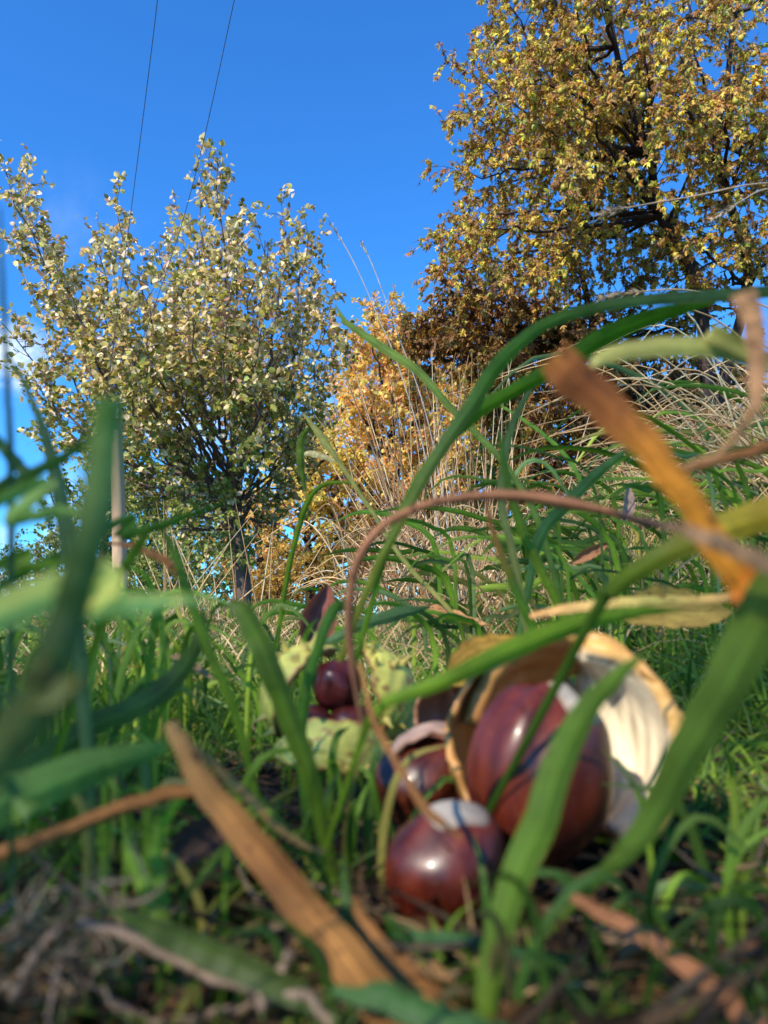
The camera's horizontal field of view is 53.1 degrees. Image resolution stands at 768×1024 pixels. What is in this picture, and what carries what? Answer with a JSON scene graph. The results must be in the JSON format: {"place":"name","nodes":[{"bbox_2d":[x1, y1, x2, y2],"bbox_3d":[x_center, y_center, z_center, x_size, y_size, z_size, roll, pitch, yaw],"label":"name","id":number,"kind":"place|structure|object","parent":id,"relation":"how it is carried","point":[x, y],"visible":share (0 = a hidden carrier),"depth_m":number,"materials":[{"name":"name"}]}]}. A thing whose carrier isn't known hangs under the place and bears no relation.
{"place":"outdoors","nodes":[
{"label":"outdoors","id":0,"kind":"place"},
{"bbox_2d":[31,468,643,636],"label":"grass","id":1,"kind":"structure","parent":0,"point":[229,612],"depth_m":2.33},
{"bbox_2d":[0,427,767,1023],"bbox_3d":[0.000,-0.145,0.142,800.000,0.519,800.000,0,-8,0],"label":"ground","id":2,"kind":"structure","parent":0,"point":[274,779],"depth_m":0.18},
{"bbox_2d":[0,208,15,1011],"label":"blade of grass","id":3,"kind":"object","parent":2,"relation":"on","point":[11,530],"visible":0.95,"depth_m":0.12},
{"bbox_2d":[0,436,54,529],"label":"blade of grass","id":4,"kind":"object","parent":2,"relation":"on","point":[20,466],"visible":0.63,"depth_m":0.14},
{"bbox_2d":[0,528,61,592],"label":"bush","id":5,"kind":"object","parent":2,"relation":"on","point":[38,552],"visible":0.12,"depth_m":18.94,"materials":[{"name":"green plant"}]},
{"bbox_2d":[0,548,63,578],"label":"blade of grass","id":6,"kind":"object","parent":2,"relation":"on","point":[24,557],"visible":0.84,"depth_m":0.13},
{"bbox_2d":[0,475,75,526],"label":"blade of grass","id":7,"kind":"object","parent":2,"relation":"on","point":[33,492],"visible":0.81,"depth_m":0.11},
{"bbox_2d":[0,435,89,492],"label":"blade of grass","id":8,"kind":"object","parent":2,"relation":"on","point":[43,467],"visible":0.66,"depth_m":0.13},
{"bbox_2d":[9,354,98,910],"bbox_3d":[-0.068,0.025,0.159,0.026,0.117,0.003,7,-11,-41],"label":"blade of grass","id":9,"kind":"object","parent":2,"relation":"on","point":[64,525],"visible":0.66,"depth_m":0.16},
{"bbox_2d":[0,394,124,786],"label":"blade of grass","id":10,"kind":"object","parent":2,"relation":"on","point":[33,711],"visible":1,"depth_m":0.06,"materials":[{"name":"plant"}]},
{"bbox_2d":[0,740,172,828],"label":"blade of grass","id":11,"kind":"object","parent":2,"relation":"on","point":[30,792],"visible":0.98,"depth_m":0.11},
{"bbox_2d":[18,522,156,873],"bbox_3d":[-0.067,0.045,0.169,0.034,0.086,0.010,0,-8,0],"label":"blade of grass","id":12,"kind":"object","parent":2,"relation":"on","point":[132,555],"visible":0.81,"depth_m":0.17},
{"bbox_2d":[0,785,194,860],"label":"blade of grass","id":13,"kind":"object","parent":2,"relation":"on","point":[94,818],"visible":1,"depth_m":0.13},
{"bbox_2d":[25,446,181,592],"bbox_3d":[-7.888,0.530,22.096,5.406,5.663,3.697,-8,-11,43],"label":"green tree","id":14,"kind":"object","parent":2,"relation":"on","point":[108,551],"visible":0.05,"depth_m":21.53,"materials":[{"name":"green plant"}]},
{"bbox_2d":[0,558,216,631],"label":"blade of grass","id":15,"kind":"object","parent":2,"relation":"on","point":[25,602],"visible":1,"depth_m":0.08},
{"bbox_2d":[15,607,206,772],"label":"blade of grass","id":16,"kind":"object","parent":2,"relation":"on","point":[166,686],"visible":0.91,"depth_m":0.19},
{"bbox_2d":[0,499,231,590],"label":"blade of grass","id":17,"kind":"object","parent":2,"relation":"on","point":[127,529],"visible":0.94,"depth_m":0.17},
{"bbox_2d":[112,422,127,591],"bbox_3d":[-3.246,0.191,9.334,0.189,2.960,0.626,-2,-8,13],"label":"utility pole","id":18,"kind":"object","parent":2,"relation":"on","point":[119,554],"visible":0.16,"depth_m":9.33,"materials":[{"name":"concrete"}]},
{"bbox_2d":[106,0,157,395],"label":"power line","id":19,"kind":"object","parent":18,"relation":"attached to","point":[133,193],"visible":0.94,"depth_m":8.63,"materials":[{"name":"metal"}]},
{"bbox_2d":[121,0,234,398],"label":"power line","id":20,"kind":"object","parent":18,"relation":"attached to","point":[189,195],"visible":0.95,"depth_m":8.46,"materials":[{"name":"metal"}]},
{"bbox_2d":[0,539,259,828],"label":"grass tuft","id":21,"kind":"object","parent":2,"relation":"on","point":[142,676],"visible":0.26,"depth_m":0.26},
{"bbox_2d":[107,542,177,577],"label":"blade of grass","id":22,"kind":"object","parent":2,"relation":"on","point":[166,561],"visible":0.75,"depth_m":0.20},
{"bbox_2d":[123,835,175,998],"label":"blade of grass","id":23,"kind":"object","parent":2,"relation":"on","point":[138,882],"visible":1,"depth_m":0.13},
{"bbox_2d":[148,816,169,997],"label":"blade of grass","id":24,"kind":"object","parent":2,"relation":"on","point":[157,861],"visible":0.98,"depth_m":0.13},
{"bbox_2d":[0,834,330,1023],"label":"root tangle","id":25,"kind":"object","parent":2,"relation":"on","point":[97,930],"visible":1,"depth_m":0.11,"materials":[{"name":"plant"}]},
{"bbox_2d":[0,732,332,960],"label":"grass tuft","id":26,"kind":"object","parent":2,"relation":"on","point":[108,832],"visible":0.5,"depth_m":0.15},
{"bbox_2d":[0,132,359,602],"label":"pear tree","id":27,"kind":"object","parent":2,"relation":"on","point":[228,363],"visible":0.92,"depth_m":11.26,"materials":[{"name":"green plant"}]},
{"bbox_2d":[127,510,232,610],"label":"bush","id":28,"kind":"object","parent":2,"relation":"on","point":[159,578],"visible":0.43,"depth_m":17.66,"materials":[{"name":"green plant"}]},
{"bbox_2d":[130,456,251,606],"bbox_3d":[-6.556,0.706,25.075,4.560,6.144,4.666,0,-8,0],"label":"green tree","id":29,"kind":"object","parent":2,"relation":"on","point":[202,522],"visible":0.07,"depth_m":24.53,"materials":[{"name":"green plant"}]},
{"bbox_2d":[152,841,230,966],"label":"blade of grass","id":30,"kind":"object","parent":2,"relation":"on","point":[207,869],"visible":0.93,"depth_m":0.13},
{"bbox_2d":[170,653,213,679],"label":"dead leaf","id":31,"kind":"object","parent":2,"relation":"on","point":[200,669],"visible":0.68,"depth_m":0.30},
{"bbox_2d":[168,815,226,872],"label":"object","id":32,"kind":"object","parent":2,"relation":"on","point":[199,839],"visible":0.69,"depth_m":0.15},
{"bbox_2d":[85,587,325,791],"bbox_3d":[-0.091,0.086,0.399,0.159,0.094,0.296,4,-9,-24],"label":"grass tuft","id":33,"kind":"object","parent":2,"relation":"on","point":[170,622],"visible":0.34,"depth_m":0.32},
{"bbox_2d":[161,530,268,835],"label":"blade of grass","id":34,"kind":"object","parent":2,"relation":"on","point":[211,658],"visible":0.88,"depth_m":0.18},
{"bbox_2d":[107,908,340,1023],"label":"blade of grass","id":35,"kind":"object","parent":2,"relation":"on","point":[234,964],"visible":1,"depth_m":0.10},
{"bbox_2d":[126,501,332,624],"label":"dry grass tuft","id":36,"kind":"object","parent":2,"relation":"on","point":[203,582],"visible":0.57,"depth_m":1.85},
{"bbox_2d":[204,482,313,609],"bbox_3d":[-3.581,1.205,22.008,3.091,4.303,2.846,-8,-11,44],"label":"autumn tree","id":37,"kind":"object","parent":2,"relation":"on","point":[290,503],"visible":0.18,"depth_m":21.80,"materials":[{"name":"orange plant"}]},
{"bbox_2d":[191,741,326,853],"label":"blade of grass","id":38,"kind":"object","parent":2,"relation":"on","point":[238,788],"visible":1,"depth_m":0.14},
{"bbox_2d":[222,539,331,608],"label":"bush","id":39,"kind":"object","parent":2,"relation":"on","point":[276,589],"visible":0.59,"depth_m":19.65,"materials":[{"name":"yellow plant"}]},
{"bbox_2d":[164,721,402,1023],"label":"blade of grass","id":40,"kind":"object","parent":2,"relation":"on","point":[347,957],"visible":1,"depth_m":0.11,"materials":[{"name":"plant"}]},
{"bbox_2d":[226,598,340,905],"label":"blade of grass","id":41,"kind":"object","parent":2,"relation":"on","point":[265,657],"visible":0.95,"depth_m":0.17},
{"bbox_2d":[276,480,349,651],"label":"blade of grass","id":42,"kind":"object","parent":2,"relation":"on","point":[308,500],"visible":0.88,"depth_m":0.45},
{"bbox_2d":[296,426,309,491],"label":"blade of grass","id":43,"kind":"object","parent":42,"relation":"attached to","point":[300,452],"visible":1,"depth_m":0.45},
{"bbox_2d":[242,408,385,601],"bbox_3d":[-2.534,0.192,24.228,5.563,6.929,4.966,0,-8,0],"label":"autumn tree","id":44,"kind":"object","parent":2,"relation":"on","point":[316,501],"visible":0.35,"depth_m":23.44,"materials":[{"name":"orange plant"}]},
{"bbox_2d":[299,585,336,642],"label":"dead leaf","id":45,"kind":"object","parent":2,"relation":"on","point":[320,602],"visible":0.67,"depth_m":0.34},
{"bbox_2d":[297,599,345,870],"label":"blade of grass","id":46,"kind":"object","parent":2,"relation":"on","point":[333,611],"visible":0.74,"depth_m":0.19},
{"bbox_2d":[252,631,417,776],"bbox_3d":[-0.013,0.062,0.244,0.059,0.047,0.038,0,-8,0],"label":"open husk","id":47,"kind":"object","parent":2,"relation":"on","point":[392,672],"visible":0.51,"depth_m":0.24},
{"bbox_2d":[308,704,329,718],"bbox_3d":[-0.024,0.069,0.245,0.014,0.014,0.014,0,-8,0],"label":"conker","id":48,"kind":"object","parent":47,"relation":"in","point":[315,710],"visible":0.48,"depth_m":0.24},
{"bbox_2d":[312,659,361,711],"bbox_3d":[-0.015,0.057,0.250,0.016,0.018,0.015,0,-8,0],"label":"conker","id":49,"kind":"object","parent":47,"relation":"in","point":[332,687],"visible":0.88,"depth_m":0.24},
{"bbox_2d":[330,705,372,727],"bbox_3d":[-0.010,0.069,0.244,0.016,0.015,0.014,0,-8,0],"label":"conker","id":50,"kind":"object","parent":47,"relation":"in","point":[346,712],"visible":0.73,"depth_m":0.24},
{"bbox_2d":[225,726,465,898],"bbox_3d":[-0.002,0.080,0.196,0.080,0.052,0.060,0,-8,0],"label":"grass tuft","id":51,"kind":"object","parent":2,"relation":"on","point":[384,819],"visible":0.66,"depth_m":0.18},
{"bbox_2d":[300,516,430,612],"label":"bush","id":52,"kind":"object","parent":2,"relation":"on","point":[329,574],"visible":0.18,"depth_m":21.50,"materials":[{"name":"green plant"}]},
{"bbox_2d":[235,579,519,703],"bbox_3d":[-0.017,0.082,0.461,0.182,0.095,0.267,0,-8,0],"label":"grass tuft","id":53,"kind":"object","parent":2,"relation":"on","point":[433,622],"visible":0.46,"depth_m":0.48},
{"bbox_2d":[326,605,429,644],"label":"blade of grass","id":54,"kind":"object","parent":2,"relation":"on","point":[392,615],"visible":0.59,"depth_m":0.33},
{"bbox_2d":[0,687,767,1023],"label":"dead thatch","id":55,"kind":"object","parent":2,"relation":"on","point":[666,1007],"visible":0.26,"depth_m":0.13,"materials":[{"name":"plant"}]},
{"bbox_2d":[345,486,619,728],"bbox_3d":[0.021,0.021,0.159,0.058,0.052,0.009,0,-8,0],"label":"seed stalk","id":56,"kind":"object","parent":55,"relation":"on","point":[539,498],"visible":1,"depth_m":0.16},
{"bbox_2d":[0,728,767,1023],"bbox_3d":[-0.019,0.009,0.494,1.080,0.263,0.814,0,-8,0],"label":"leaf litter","id":57,"kind":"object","parent":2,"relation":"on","point":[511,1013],"visible":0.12,"depth_m":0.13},
{"bbox_2d":[620,584,731,628],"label":"dead leaf","id":58,"kind":"object","parent":57,"relation":"on","point":[699,615],"visible":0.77,"depth_m":0.26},
{"bbox_2d":[0,414,767,1023],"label":"straw","id":59,"kind":"object","parent":2,"relation":"on","point":[186,972],"visible":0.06,"depth_m":0.13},
{"bbox_2d":[1,317,767,703],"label":"straw","id":60,"kind":"object","parent":2,"relation":"on","point":[491,623],"visible":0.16,"depth_m":0.71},
{"bbox_2d":[3,378,767,755],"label":"grass","id":61,"kind":"structure","parent":2,"relation":"on","point":[695,678],"depth_m":0.45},
{"bbox_2d":[328,220,444,566],"bbox_3d":[0.007,-0.116,0.895,0.157,0.448,0.014,3,-9,-23],"label":"seed stalk","id":62,"kind":"object","parent":2,"relation":"on","point":[335,230],"visible":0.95,"depth_m":0.90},
{"bbox_2d":[303,413,473,638],"bbox_3d":[0.021,0.034,0.500,0.150,0.195,0.002,1,-8,-10],"label":"blade of grass","id":63,"kind":"object","parent":2,"relation":"on","point":[323,440],"visible":0.78,"depth_m":0.50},
{"bbox_2d":[418,604,489,625],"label":"dead leaf","id":64,"kind":"object","parent":63,"relation":"on","point":[439,608],"visible":0.41,"depth_m":0.51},
{"bbox_2d":[305,284,490,591],"bbox_3d":[-0.016,-1.876,26.339,6.092,11.609,6.766,3,-9,-21],"label":"autumn tree","id":65,"kind":"object","parent":2,"relation":"on","point":[382,369],"visible":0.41,"depth_m":24.87,"materials":[{"name":"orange plant"}]},
{"bbox_2d":[350,891,456,1008],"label":"blade of grass","id":66,"kind":"object","parent":2,"relation":"on","point":[391,960],"visible":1,"depth_m":0.11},
{"bbox_2d":[357,662,462,839],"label":"blade of grass","id":67,"kind":"object","parent":2,"relation":"on","point":[429,813],"visible":1,"depth_m":0.13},
{"bbox_2d":[359,240,460,602],"bbox_3d":[0.034,-0.110,0.946,0.142,0.450,0.013,4,-9,-26],"label":"seed stalk","id":68,"kind":"object","parent":2,"relation":"on","point":[362,245],"visible":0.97,"depth_m":0.95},
{"bbox_2d":[375,737,460,826],"bbox_3d":[0.011,0.071,0.200,0.028,0.023,0.024,0,-8,0],"label":"conker","id":69,"kind":"object","parent":2,"relation":"on","point":[426,771],"visible":0.5,"depth_m":0.19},
{"bbox_2d":[386,721,445,759],"bbox_3d":[0.014,0.062,0.202,0.028,0.014,0.016,0,-8,0],"label":"husk fragment","id":70,"kind":"object","parent":69,"relation":"on","point":[412,736],"visible":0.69,"depth_m":0.20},
{"bbox_2d":[330,980,508,1023],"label":"blade of grass","id":71,"kind":"object","parent":2,"relation":"on","point":[401,1004],"visible":1,"depth_m":0.09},
{"bbox_2d":[414,685,463,739],"bbox_3d":[0.022,0.058,0.224,0.020,0.024,0.027,-5,-9,31],"label":"husk fragment","id":72,"kind":"object","parent":2,"relation":"on","point":[436,706],"visible":0.19,"depth_m":0.22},
{"bbox_2d":[447,633,516,686],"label":"dead leaf","id":73,"kind":"object","parent":72,"relation":"on","point":[471,647],"visible":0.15,"depth_m":0.23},
{"bbox_2d":[255,351,629,614],"bbox_3d":[0.126,-0.151,1.460,0.612,0.696,1.242,0,-8,0],"label":"dry grass tuft","id":74,"kind":"object","parent":2,"relation":"on","point":[407,533],"visible":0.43,"depth_m":1.26,"materials":[{"name":"plant"}]},
{"bbox_2d":[384,800,503,929],"bbox_3d":[0.012,0.070,0.150,0.024,0.026,0.024,0,-8,0],"label":"conker","id":75,"kind":"object","parent":2,"relation":"on","point":[423,864],"visible":0.7,"depth_m":0.14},
{"bbox_2d":[334,304,563,603],"bbox_3d":[0.045,0.004,0.397,0.143,0.224,0.015,2,-8,-16],"label":"blade of grass","id":76,"kind":"object","parent":2,"relation":"on","point":[407,363],"visible":0.71,"depth_m":0.40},
{"bbox_2d":[397,358,532,578],"bbox_3d":[3.996,-1.230,33.030,7.235,12.192,7.919,0,-8,0],"label":"autumn tree","id":77,"kind":"object","parent":2,"relation":"on","point":[462,471],"visible":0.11,"depth_m":31.33,"materials":[{"name":"orange plant"}]},
{"bbox_2d":[319,504,630,651],"bbox_3d":[0.085,0.077,0.682,0.305,0.165,0.438,0,-8,0],"label":"grass tuft","id":78,"kind":"object","parent":2,"relation":"on","point":[437,561],"visible":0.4,"depth_m":0.57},
{"bbox_2d":[383,930,583,961],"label":"blade of grass","id":79,"kind":"object","parent":2,"relation":"on","point":[425,936],"visible":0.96,"depth_m":0.12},
{"bbox_2d":[220,835,767,1023],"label":"grass tuft","id":80,"kind":"object","parent":2,"relation":"on","point":[572,885],"visible":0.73,"depth_m":0.11,"materials":[{"name":"plant"}]},
{"bbox_2d":[312,606,679,891],"bbox_3d":[0.022,0.050,0.148,0.078,0.064,0.024,0,-8,0],"label":"blade of grass","id":81,"kind":"object","parent":2,"relation":"on","point":[515,647],"visible":0.98,"depth_m":0.14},
{"bbox_2d":[485,501,535,630],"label":"blade of grass","id":82,"kind":"object","parent":2,"relation":"on","point":[523,606],"visible":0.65,"depth_m":0.22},
{"bbox_2d":[467,377,557,490],"bbox_3d":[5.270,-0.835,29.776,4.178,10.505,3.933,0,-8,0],"label":"dry grass","id":83,"kind":"structure","parent":2,"relation":"on","point":[488,469],"depth_m":29.75,"materials":[{"name":"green plant"}]},
{"bbox_2d":[497,388,533,632],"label":"blade of grass","id":84,"kind":"object","parent":2,"relation":"on","point":[501,505],"visible":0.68,"depth_m":0.30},
{"bbox_2d":[320,302,716,785],"bbox_3d":[0.042,0.015,0.246,0.135,0.167,0.009,-1,-8,10],"label":"blade of grass","id":85,"kind":"object","parent":2,"relation":"on","point":[598,339],"visible":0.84,"depth_m":0.25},
{"bbox_2d":[282,286,767,811],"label":"blade of grass","id":86,"kind":"object","parent":2,"relation":"on","point":[498,364],"visible":0.94,"depth_m":0.25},
{"bbox_2d":[498,430,567,618],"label":"blade of grass","id":87,"kind":"object","parent":2,"relation":"on","point":[537,562],"visible":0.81,"depth_m":0.28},
{"bbox_2d":[511,458,567,493],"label":"blade of grass","id":88,"kind":"object","parent":2,"relation":"on","point":[532,460],"visible":0.71,"depth_m":0.40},
{"bbox_2d":[500,405,581,482],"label":"blade of grass","id":89,"kind":"object","parent":2,"relation":"on","point":[562,452],"visible":0.69,"depth_m":0.60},
{"bbox_2d":[475,653,642,1021],"bbox_3d":[0.026,0.049,0.110,0.028,0.057,0.008,0,-8,0],"label":"blade of grass","id":90,"kind":"object","parent":2,"relation":"on","point":[533,838],"visible":1,"depth_m":0.11,"materials":[{"name":"plant"}]},
{"bbox_2d":[445,632,682,841],"bbox_3d":[0.043,0.056,0.189,0.055,0.053,0.037,-1,-8,7],"label":"open husk","id":91,"kind":"object","parent":2,"relation":"on","point":[640,713],"visible":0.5,"depth_m":0.18,"materials":[{"name":"plant"}]},
{"bbox_2d":[466,681,614,868],"bbox_3d":[0.034,0.057,0.169,0.033,0.040,0.031,0,-8,0],"label":"conker","id":92,"kind":"object","parent":91,"relation":"in","point":[509,714],"visible":0.72,"depth_m":0.16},
{"bbox_2d":[369,208,767,525],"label":"horse chestnut tree","id":93,"kind":"object","parent":2,"relation":"on","point":[440,336],"visible":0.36,"depth_m":14.90,"materials":[{"name":"brown plant"}]},
{"bbox_2d":[370,444,767,694],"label":"grass tuft","id":94,"kind":"object","parent":2,"relation":"on","point":[557,540],"visible":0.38,"depth_m":0.51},
{"bbox_2d":[516,448,627,634],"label":"blade of grass","id":95,"kind":"object","parent":2,"relation":"on","point":[555,515],"visible":0.66,"depth_m":0.35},
{"bbox_2d":[405,0,767,439],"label":"horse chestnut tree","id":96,"kind":"object","parent":2,"relation":"on","point":[602,121],"visible":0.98,"depth_m":11.99,"materials":[{"name":"yellow plant"}]},
{"bbox_2d":[572,543,607,563],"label":"dead leaf","id":97,"kind":"object","parent":2,"relation":"on","point":[589,553],"visible":0.91,"depth_m":0.50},
{"bbox_2d":[446,310,767,507],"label":"dry grass tuft","id":98,"kind":"object","parent":2,"relation":"on","point":[727,422],"visible":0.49,"depth_m":0.69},
{"bbox_2d":[485,497,767,814],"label":"blade of grass","id":99,"kind":"object","parent":2,"relation":"on","point":[748,519],"visible":0.81,"depth_m":0.13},
{"bbox_2d":[491,352,767,643],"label":"grass tuft","id":100,"kind":"object","parent":2,"relation":"on","point":[698,452],"visible":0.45,"depth_m":0.54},
{"bbox_2d":[623,488,635,520],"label":"dead leaf","id":101,"kind":"object","parent":2,"relation":"on","point":[629,505],"visible":0.71,"depth_m":0.50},
{"bbox_2d":[529,593,731,618],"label":"blade of grass","id":102,"kind":"object","parent":2,"relation":"on","point":[575,607],"visible":0.72,"depth_m":0.19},
{"bbox_2d":[611,508,683,530],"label":"seed stalk","id":103,"kind":"object","parent":2,"relation":"on","point":[646,522],"visible":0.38,"depth_m":0.16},
{"bbox_2d":[540,343,756,606],"bbox_3d":[0.069,0.027,0.104,0.098,0.096,0.004,2,-8,-13],"label":"blade of grass","id":104,"kind":"object","parent":2,"relation":"on","point":[576,378],"visible":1,"depth_m":0.10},
{"bbox_2d":[543,554,767,943],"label":"blade of grass","id":105,"kind":"object","parent":2,"relation":"on","point":[738,661],"visible":0.89,"depth_m":0.10,"materials":[{"name":"plant"}]},
{"bbox_2d":[554,885,767,1023],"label":"blade of grass","id":106,"kind":"object","parent":2,"relation":"on","point":[684,967],"visible":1,"depth_m":0.11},
{"bbox_2d":[563,356,767,450],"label":"autumn tree","id":107,"kind":"object","parent":2,"relation":"on","point":[667,366],"depth_m":32.48,"materials":[{"name":"plant"}]},
{"bbox_2d":[588,324,767,370],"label":"blade of grass","id":108,"kind":"object","parent":2,"relation":"on","point":[716,341],"visible":0.85,"depth_m":0.14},
{"bbox_2d":[593,182,767,220],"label":"seed stalk","id":109,"kind":"object","parent":2,"relation":"on","point":[612,210],"visible":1,"depth_m":0.60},
{"bbox_2d":[594,737,767,985],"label":"grass tuft","id":110,"kind":"object","parent":2,"relation":"on","point":[737,831],"visible":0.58,"depth_m":0.14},
{"bbox_2d":[596,286,767,307],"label":"seed stalk","id":111,"kind":"object","parent":2,"relation":"on","point":[616,294],"visible":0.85,"depth_m":0.55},
{"bbox_2d":[653,439,767,482],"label":"blade of grass","id":112,"kind":"object","parent":2,"relation":"on","point":[757,449],"visible":0.69,"depth_m":0.15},
{"bbox_2d":[660,523,767,573],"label":"blade of grass","id":113,"kind":"object","parent":2,"relation":"on","point":[724,544],"visible":1,"depth_m":0.09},
{"bbox_2d":[681,289,767,468],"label":"blade of grass","id":114,"kind":"object","parent":2,"relation":"on","point":[748,307],"visible":1,"depth_m":0.11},
{"bbox_2d":[706,188,767,223],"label":"seed stalk","id":115,"kind":"object","parent":2,"relation":"on","point":[725,211],"visible":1,"depth_m":0.60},
{"bbox_2d":[0,0,767,615],"label":"sky","id":116,"kind":"structure","parent":0,"point":[332,99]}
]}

